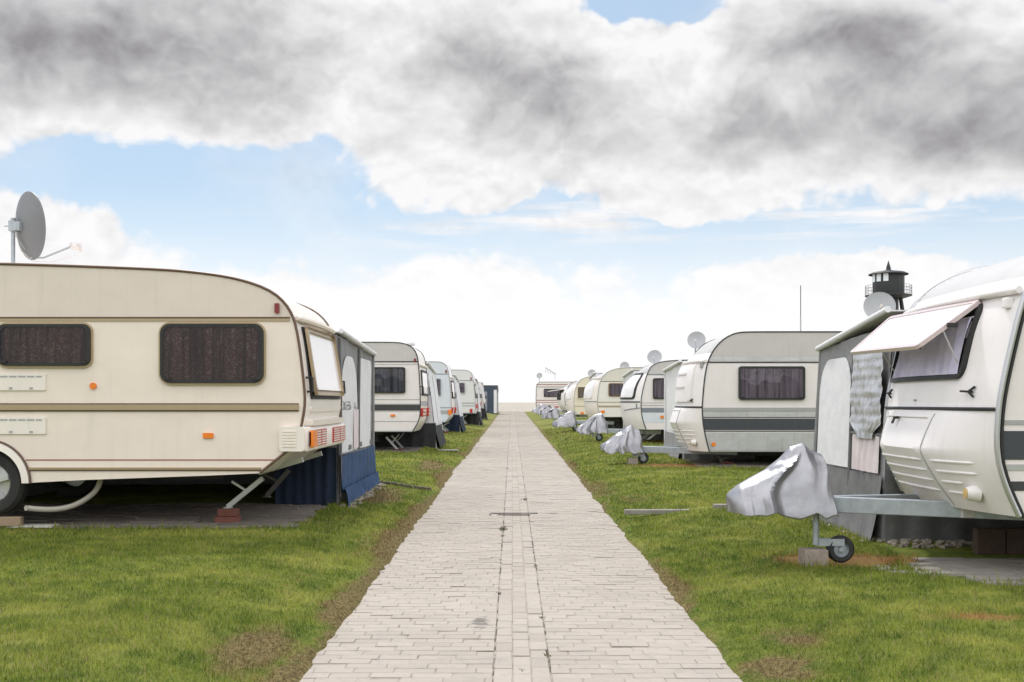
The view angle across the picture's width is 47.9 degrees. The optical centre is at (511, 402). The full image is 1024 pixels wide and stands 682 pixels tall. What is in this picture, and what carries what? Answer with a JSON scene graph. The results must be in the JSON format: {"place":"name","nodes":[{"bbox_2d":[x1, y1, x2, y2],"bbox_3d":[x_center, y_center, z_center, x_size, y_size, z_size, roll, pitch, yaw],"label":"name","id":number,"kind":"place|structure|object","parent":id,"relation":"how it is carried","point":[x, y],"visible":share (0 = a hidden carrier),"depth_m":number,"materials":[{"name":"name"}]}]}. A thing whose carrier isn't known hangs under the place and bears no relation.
{"place":"outdoors","nodes":[
{"label":"outdoors","id":0,"kind":"place"},
{"bbox_2d":[0,503,326,528],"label":"paving","id":1,"kind":"structure","parent":0,"point":[183,514],"depth_m":11.81,"materials":[{"name":"grey concrete"}]},
{"bbox_2d":[6,524,59,527],"bbox_3d":[-4.481,1.157,10.780,0.420,0.020,0.200,0,0,0],"label":"board","id":2,"kind":"object","parent":1,"relation":"on","point":[38,525],"visible":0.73,"depth_m":10.71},
{"bbox_2d":[0,516,23,526],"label":"wooden chock","id":3,"kind":"object","parent":2,"relation":"on","point":[12,520],"visible":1,"depth_m":10.67,"materials":[{"name":"brown wood"}]},
{"bbox_2d":[0,262,345,514],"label":"caravan","id":4,"kind":"object","parent":1,"relation":"on","point":[114,372],"visible":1,"depth_m":10.65,"materials":[{"name":"beige metal"}]},
{"bbox_2d":[4,191,82,262],"bbox_3d":[-4.904,-1.726,11.975,0.700,0.894,0.658,0,0,0],"label":"satellite dish","id":5,"kind":"object","parent":4,"relation":"on","point":[27,225],"visible":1,"depth_m":11.82,"materials":[{"name":"metal"}]},
{"bbox_2d":[0,322,92,367],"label":"side window","id":6,"kind":"structure","parent":4,"relation":"in","point":[22,344],"depth_m":10.63,"materials":[{"name":"brown glass"}]},
{"bbox_2d":[24,479,102,511],"bbox_3d":[-4.194,0.844,10.800,0.708,0.367,0.095,0,0,-22],"label":"waste hose","id":7,"kind":"object","parent":4,"relation":"attached to","point":[91,494],"visible":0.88,"depth_m":10.79,"materials":[{"name":"grey plastic"}]},
{"bbox_2d":[159,322,265,384],"bbox_3d":[-2.768,-0.451,10.624,0.988,0.584,0.056,0,0,0],"label":"side window","id":8,"kind":"structure","parent":4,"relation":"in","point":[190,353],"depth_m":10.63,"materials":[{"name":"brown glass"}]},
{"bbox_2d":[301,327,339,399],"bbox_3d":[-1.932,-0.372,11.750,0.117,0.685,1.800,0,0,0],"label":"rear window frame","id":9,"kind":"structure","parent":4,"relation":"in","point":[312,396],"depth_m":10.87,"materials":[{"name":"black rubber"}]},
{"bbox_2d":[305,327,344,395],"bbox_3d":[-1.889,-0.390,11.700,0.134,0.649,1.700,0,0,0],"label":"rear window","id":10,"kind":"structure","parent":4,"relation":"in","point":[322,347],"depth_m":11.65,"materials":[{"name":"white glass"}]},
{"bbox_2d":[214,508,240,522],"bbox_3d":[-2.762,1.105,11.195,0.251,0.146,0.153,0,0,0],"label":"brick stack","id":11,"kind":"object","parent":1,"relation":"on","point":[225,515],"visible":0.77,"depth_m":11.13,"materials":[{"name":"brick"}]},
{"bbox_2d":[375,442,422,451],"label":"paving","id":12,"kind":"structure","parent":0,"point":[405,449],"depth_m":27.02,"materials":[{"name":"grey concrete"}]},
{"bbox_2d":[360,341,429,448],"bbox_3d":[-4.831,-0.163,26.681,5.765,2.544,2.271,0,0,0],"label":"caravan","id":13,"kind":"object","parent":12,"relation":"on","point":[402,393],"visible":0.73,"depth_m":25.60,"materials":[{"name":"white metal"}]},
{"bbox_2d":[375,367,404,392],"bbox_3d":[-2.846,-0.490,25.574,0.953,0.581,0.056,0,0,0],"label":"side window","id":14,"kind":"structure","parent":13,"relation":"in","point":[387,379],"depth_m":25.58,"materials":[{"name":"black glass"}]},
{"bbox_2d":[421,370,428,395],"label":"rear window","id":15,"kind":"structure","parent":13,"relation":"in","point":[424,376],"depth_m":26.50,"materials":[{"name":"white glass"}]},
{"bbox_2d":[375,361,446,447],"bbox_3d":[-3.770,0.068,29.236,4.100,2.119,2.852,0,0,0],"label":"awning tent","id":16,"kind":"object","parent":12,"relation":"on","point":[430,433],"visible":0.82,"depth_m":27.84,"materials":[{"name":"white fabric"}]},
{"bbox_2d":[0,402,1023,681],"bbox_3d":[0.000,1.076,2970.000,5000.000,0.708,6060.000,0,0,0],"label":"ground","id":17,"kind":"structure","parent":0,"point":[168,494],"depth_m":7.39,"materials":[{"name":"green plant"}]},
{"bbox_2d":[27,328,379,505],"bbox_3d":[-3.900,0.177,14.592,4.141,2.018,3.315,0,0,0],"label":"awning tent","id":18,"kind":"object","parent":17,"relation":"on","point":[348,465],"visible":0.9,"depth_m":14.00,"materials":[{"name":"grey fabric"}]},
{"bbox_2d":[339,483,386,507],"bbox_3d":[-1.852,1.157,14.525,0.245,0.075,3.304,0,0,0],"label":"rubble","id":19,"kind":"object","parent":17,"relation":"on","point":[368,494],"visible":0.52,"depth_m":14.12,"materials":[{"name":"stone"}]},
{"bbox_2d":[380,480,430,489],"bbox_3d":[-1.588,1.179,16.310,0.904,0.146,0.084,0,0,6],"label":"path edging","id":20,"kind":"object","parent":17,"relation":"on","point":[407,485],"visible":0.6,"depth_m":16.27,"materials":[{"name":"grey concrete"}]},
{"bbox_2d":[426,361,455,430],"bbox_3d":[-4.802,-0.156,39.081,5.758,2.406,2.271,0,0,0],"label":"caravan","id":21,"kind":"object","parent":17,"relation":"on","point":[445,385],"visible":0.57,"depth_m":38.00,"materials":[{"name":"metal"}]},
{"bbox_2d":[436,379,440,395],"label":"side window","id":22,"kind":"structure","parent":21,"relation":"in","point":[438,381],"depth_m":37.98,"materials":[{"name":"grey glass"}]},
{"bbox_2d":[450,380,454,397],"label":"rear window","id":23,"kind":"structure","parent":21,"relation":"in","point":[452,382],"depth_m":38.79,"materials":[{"name":"white glass"}]},
{"bbox_2d":[437,449,458,450],"bbox_3d":[-1.500,1.125,27.000,0.500,0.030,0.300,0,0,-6],"label":"stone slab","id":24,"kind":"object","parent":17,"relation":"on","point":[448,449],"depth_m":27.05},
{"bbox_2d":[442,374,465,431],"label":"awning tent","id":25,"kind":"object","parent":17,"relation":"on","point":[456,423],"visible":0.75,"depth_m":40.28,"materials":[{"name":"white fabric"}]},
{"bbox_2d":[451,369,477,423],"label":"caravan","id":26,"kind":"object","parent":17,"relation":"on","point":[468,388],"visible":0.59,"depth_m":49.50,"materials":[{"name":"white metal"}]},
{"bbox_2d":[459,382,464,393],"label":"side window","id":27,"kind":"structure","parent":26,"relation":"in","point":[461,384],"depth_m":49.48,"materials":[{"name":"glass"}]},
{"bbox_2d":[458,378,482,424],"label":"awning tent","id":28,"kind":"object","parent":17,"relation":"on","point":[475,419],"visible":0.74,"depth_m":51.78,"materials":[{"name":"white fabric"}]},
{"bbox_2d":[478,382,487,418],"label":"awning tent","id":29,"kind":"object","parent":17,"relation":"on","point":[483,405],"visible":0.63,"depth_m":64.30,"materials":[{"name":"white fabric"}]},
{"bbox_2d":[484,385,498,413],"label":"shed","id":30,"kind":"object","parent":17,"relation":"on","point":[491,391],"visible":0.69,"depth_m":85.96,"materials":[{"name":"blue"}]},
{"bbox_2d":[532,404,544,412],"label":"hitch cover","id":31,"kind":"object","parent":17,"relation":"on","point":[539,407],"visible":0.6,"depth_m":70.86,"materials":[{"name":"grey fabric"}]},
{"bbox_2d":[535,381,573,410],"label":"caravan","id":32,"kind":"object","parent":17,"relation":"on","point":[544,396],"visible":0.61,"depth_m":78.00,"materials":[{"name":"white metal"}]},
{"bbox_2d":[544,389,560,396],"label":"side window","id":33,"kind":"structure","parent":32,"relation":"in","point":[552,393],"depth_m":77.98,"materials":[{"name":"black glass"}]},
{"bbox_2d":[548,381,576,418],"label":"caravan","id":34,"kind":"object","parent":17,"relation":"on","point":[561,395],"visible":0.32,"depth_m":62.80,"materials":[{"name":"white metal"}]},
{"bbox_2d":[537,405,550,414],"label":"hitch cover","id":35,"kind":"object","parent":34,"relation":"attached to","point":[546,408],"visible":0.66,"depth_m":63.35,"materials":[{"name":"grey fabric"}]},
{"bbox_2d":[557,390,563,399],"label":"front window","id":36,"kind":"structure","parent":34,"relation":"in","point":[558,394],"depth_m":63.01,"materials":[{"name":"black glass"}]},
{"bbox_2d":[553,376,590,420],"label":"caravan","id":37,"kind":"object","parent":17,"relation":"on","point":[574,396],"visible":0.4,"depth_m":50.50,"materials":[{"name":"beige metal"}]},
{"bbox_2d":[541,407,559,418],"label":"hitch cover","id":38,"kind":"object","parent":37,"relation":"attached to","point":[553,413],"visible":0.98,"depth_m":51.34,"materials":[{"name":"grey fabric"}]},
{"bbox_2d":[565,387,573,398],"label":"front window","id":39,"kind":"structure","parent":37,"relation":"in","point":[568,393],"depth_m":50.91,"materials":[{"name":"plastic"}]},
{"bbox_2d":[577,386,585,398],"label":"side window","id":40,"kind":"structure","parent":37,"relation":"in","point":[580,389],"depth_m":50.48,"materials":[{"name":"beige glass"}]},
{"bbox_2d":[588,369,595,375],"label":"satellite dish","id":41,"kind":"object","parent":37,"relation":"on","point":[591,371],"visible":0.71,"depth_m":63.44,"materials":[{"name":"metal"}]},
{"bbox_2d":[569,367,642,431],"bbox_3d":[5.282,-0.083,40.081,7.382,2.231,2.271,0,0,0],"label":"caravan","id":42,"kind":"object","parent":17,"relation":"on","point":[602,393],"visible":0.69,"depth_m":39.00,"materials":[{"name":"beige metal"}]},
{"bbox_2d":[552,411,576,427],"bbox_3d":[1.833,0.594,40.096,0.878,0.589,0.544,0,0,0],"label":"hitch cover","id":43,"kind":"object","parent":42,"relation":"attached to","point":[567,419],"visible":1,"depth_m":39.92,"materials":[{"name":"grey fabric"}]},
{"bbox_2d":[583,381,595,398],"bbox_3d":[2.685,-0.430,40.100,0.382,0.600,1.700,0,0,0],"label":"front window","id":44,"kind":"structure","parent":42,"relation":"in","point":[588,390],"depth_m":39.47,"materials":[{"name":"plastic"}]},
{"bbox_2d":[608,383,622,396],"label":"side window","id":45,"kind":"structure","parent":42,"relation":"in","point":[614,389],"depth_m":38.98,"materials":[{"name":"grey glass"}]},
{"bbox_2d":[620,362,628,367],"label":"satellite dish","id":46,"kind":"object","parent":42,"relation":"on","point":[624,364],"visible":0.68,"depth_m":51.44,"materials":[{"name":"metal"}]},
{"bbox_2d":[589,372,622,428],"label":"awning tent","id":47,"kind":"object","parent":17,"relation":"on","point":[618,424],"visible":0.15,"depth_m":41.28,"materials":[{"name":"white fabric"}]},
{"bbox_2d":[627,458,637,464],"bbox_3d":[2.220,1.089,21.210,0.175,0.130,0.170,0,0,-3],"label":"concrete block","id":48,"kind":"object","parent":17,"relation":"on","point":[633,461],"depth_m":21.13,"materials":[{"name":"grey concrete"}]},
{"bbox_2d":[592,359,688,440],"bbox_3d":[5.590,-0.017,31.081,7.696,2.200,2.271,0,0,0],"label":"caravan","id":49,"kind":"object","parent":17,"relation":"on","point":[642,401],"visible":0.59,"depth_m":30.00,"materials":[{"name":"white metal"}]},
{"bbox_2d":[576,413,607,434],"bbox_3d":[2.162,0.586,31.098,0.871,0.582,0.510,0,0,0],"label":"hitch cover","id":50,"kind":"object","parent":49,"relation":"attached to","point":[599,425],"visible":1,"depth_m":30.94,"materials":[{"name":"grey fabric"}]},
{"bbox_2d":[620,373,643,398],"bbox_3d":[3.196,-0.430,31.050,0.545,0.700,1.700,0,0,0],"label":"front window","id":51,"kind":"structure","parent":49,"relation":"in","point":[629,389],"depth_m":30.46,"materials":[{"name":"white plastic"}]},
{"bbox_2d":[647,350,661,363],"bbox_3d":[4.861,-1.496,39.795,0.466,0.641,0.538,0,0,45],"label":"satellite dish","id":52,"kind":"object","parent":49,"relation":"on","point":[654,356],"visible":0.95,"depth_m":39.92,"materials":[{"name":"metal"}]},
{"bbox_2d":[653,378,663,398],"bbox_3d":[3.973,-0.356,29.974,0.606,0.543,0.056,0,0,0],"label":"side window","id":53,"kind":"structure","parent":49,"relation":"in","point":[658,383],"depth_m":29.97,"materials":[{"name":"grey glass"}]},
{"bbox_2d":[622,369,663,439],"bbox_3d":[5.370,0.070,33.661,4.101,2.023,2.800,0,0,0],"label":"awning tent","id":54,"kind":"object","parent":17,"relation":"on","point":[628,375],"visible":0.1,"depth_m":32.30,"materials":[{"name":"white fabric"}]},
{"bbox_2d":[624,504,726,514],"bbox_3d":[2.063,1.165,12.562,1.677,0.105,0.103,0,0,-2],"label":"concrete edging","id":55,"kind":"object","parent":17,"relation":"on","point":[643,511],"visible":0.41,"depth_m":12.50,"materials":[{"name":"grey concrete"}]},
{"bbox_2d":[662,360,754,459],"bbox_3d":[5.280,0.149,23.686,4.101,1.961,2.551,0,0,0],"label":"awning tent","id":56,"kind":"object","parent":17,"relation":"on","point":[670,380],"visible":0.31,"depth_m":23.76,"materials":[{"name":"white fabric"}]},
{"bbox_2d":[798,547,827,565],"bbox_3d":[2.200,1.135,8.410,0.175,0.130,0.170,0,0,-3],"label":"concrete block","id":57,"kind":"object","parent":17,"relation":"on","point":[814,554],"depth_m":8.33,"materials":[{"name":"grey concrete"}]},
{"bbox_2d":[865,260,911,309],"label":"lighthouse","id":58,"kind":"object","parent":17,"relation":"on","point":[888,280],"visible":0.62,"depth_m":148.31,"materials":[{"name":"black paint"}]},
{"bbox_2d":[873,273,887,281],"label":"window","id":59,"kind":"structure","parent":58,"relation":"in","point":[885,275],"depth_m":148.55,"materials":[{"name":"clear glass"}]},
{"bbox_2d":[809,519,972,548],"bbox_3d":[3.374,1.168,10.347,0.893,0.051,2.143,0,0,0],"label":"rubble","id":60,"kind":"object","parent":17,"relation":"on","point":[925,543],"visible":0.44,"depth_m":9.51,"materials":[{"name":"stone"}]},
{"bbox_2d":[813,306,1023,541],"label":"awning tent","id":61,"kind":"object","parent":17,"relation":"on","point":[850,400],"visible":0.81,"depth_m":10.31,"materials":[{"name":"grey fabric"}]},
{"bbox_2d":[973,528,1023,554],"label":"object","id":62,"kind":"object","parent":17,"relation":"on","point":[997,541],"visible":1,"depth_m":9.00,"materials":[{"name":"brown wood"}]},
{"bbox_2d":[0,0,1023,401],"label":"sky","id":63,"kind":"structure","parent":0,"point":[508,191],"materials":[{"name":"white"}]},
{"bbox_2d":[299,411,742,681],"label":"brick path","id":64,"kind":"structure","parent":0,"point":[594,646],"depth_m":7.82,"materials":[{"name":"brick"}]},
{"bbox_2d":[489,513,537,515],"bbox_3d":[0.020,1.300,13.351,0.560,0.020,0.222,0,0,0],"label":"drain grate","id":65,"kind":"object","parent":64,"relation":"on","point":[518,514],"visible":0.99,"depth_m":13.25,"materials":[{"name":"metal"}]},
{"bbox_2d":[495,467,550,670],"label":"weeds","id":66,"kind":"object","parent":64,"relation":"on","point":[503,529],"visible":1,"depth_m":9.32,"materials":[{"name":"green plant"}]},
{"bbox_2d":[682,459,776,466],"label":"paving","id":67,"kind":"structure","parent":0,"point":[741,462],"depth_m":21.11,"materials":[{"name":"grey concrete"}]},
{"bbox_2d":[720,461,733,463],"bbox_3d":[3.880,1.095,20.793,0.243,0.056,0.144,0,0,0],"label":"brick stack","id":68,"kind":"object","parent":67,"relation":"on","point":[727,462],"visible":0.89,"depth_m":20.73,"materials":[{"name":"brick"}]},
{"bbox_2d":[632,331,842,462],"bbox_3d":[5.713,-0.021,21.282,7.803,2.457,2.271,0,0,0],"label":"caravan","id":69,"kind":"object","parent":67,"relation":"on","point":[751,393],"visible":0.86,"depth_m":20.20,"materials":[{"name":"white metal"}]},
{"bbox_2d":[600,425,643,454],"bbox_3d":[2.037,0.686,21.304,0.815,0.549,0.518,0,0,0],"label":"hitch cover","id":70,"kind":"object","parent":69,"relation":"attached to","point":[627,439],"visible":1,"depth_m":21.13,"materials":[{"name":"grey fabric"}]},
{"bbox_2d":[675,364,696,401],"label":"window cover","id":71,"kind":"structure","parent":69,"relation":"in","point":[685,376],"depth_m":20.76,"materials":[{"name":"white plastic"}]},
{"bbox_2d":[687,331,705,351],"bbox_3d":[4.878,-1.499,30.798,0.518,0.809,0.452,0,0,-44],"label":"satellite dish","id":72,"kind":"object","parent":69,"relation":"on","point":[696,339],"visible":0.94,"depth_m":30.91,"materials":[{"name":"metal"}]},
{"bbox_2d":[738,366,804,399],"bbox_3d":[4.554,-0.337,20.174,1.165,0.587,0.056,0,0,0],"label":"side window","id":73,"kind":"structure","parent":69,"relation":"in","point":[754,382],"depth_m":20.18,"materials":[{"name":"grey glass"}]},
{"bbox_2d":[800,285,800,330],"bbox_3d":[5.516,-1.727,22.000,0.026,1.009,0.026,0,0,23],"label":"aerial","id":74,"kind":"object","parent":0,"point":[800,307],"visible":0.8,"depth_m":21.99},
{"bbox_2d":[873,565,949,572],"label":"paving","id":75,"kind":"structure","parent":0,"point":[907,570],"depth_m":8.11,"materials":[{"name":"grey concrete"}]},
{"bbox_2d":[906,557,1023,584],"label":"paving","id":76,"kind":"structure","parent":0,"point":[981,568],"depth_m":8.15,"materials":[{"name":"grey concrete"}]},
{"bbox_2d":[813,256,1023,562],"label":"caravan","id":77,"kind":"object","parent":76,"relation":"on","point":[952,441],"visible":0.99,"depth_m":7.99,"materials":[{"name":"white metal"}]},
{"bbox_2d":[726,443,837,519],"bbox_3d":[1.981,0.574,8.499,0.808,0.548,0.573,0,0,0],"label":"hitch cover","id":78,"kind":"object","parent":77,"relation":"attached to","point":[794,482],"visible":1,"depth_m":8.33,"materials":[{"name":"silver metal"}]},
{"bbox_2d":[863,292,895,316],"bbox_3d":[6.547,-1.614,20.689,0.502,0.774,0.585,0,0,43],"label":"satellite dish","id":79,"kind":"object","parent":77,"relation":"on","point":[875,302],"visible":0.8,"depth_m":20.84,"materials":[{"name":"metal"}]},
{"bbox_2d":[890,303,982,382],"bbox_3d":[3.141,-0.423,8.670,0.256,0.525,1.660,0,0,0],"label":"front window","id":80,"kind":"structure","parent":77,"relation":"in","point":[935,360],"depth_m":8.22,"materials":[{"name":"black glass"}]}
]}

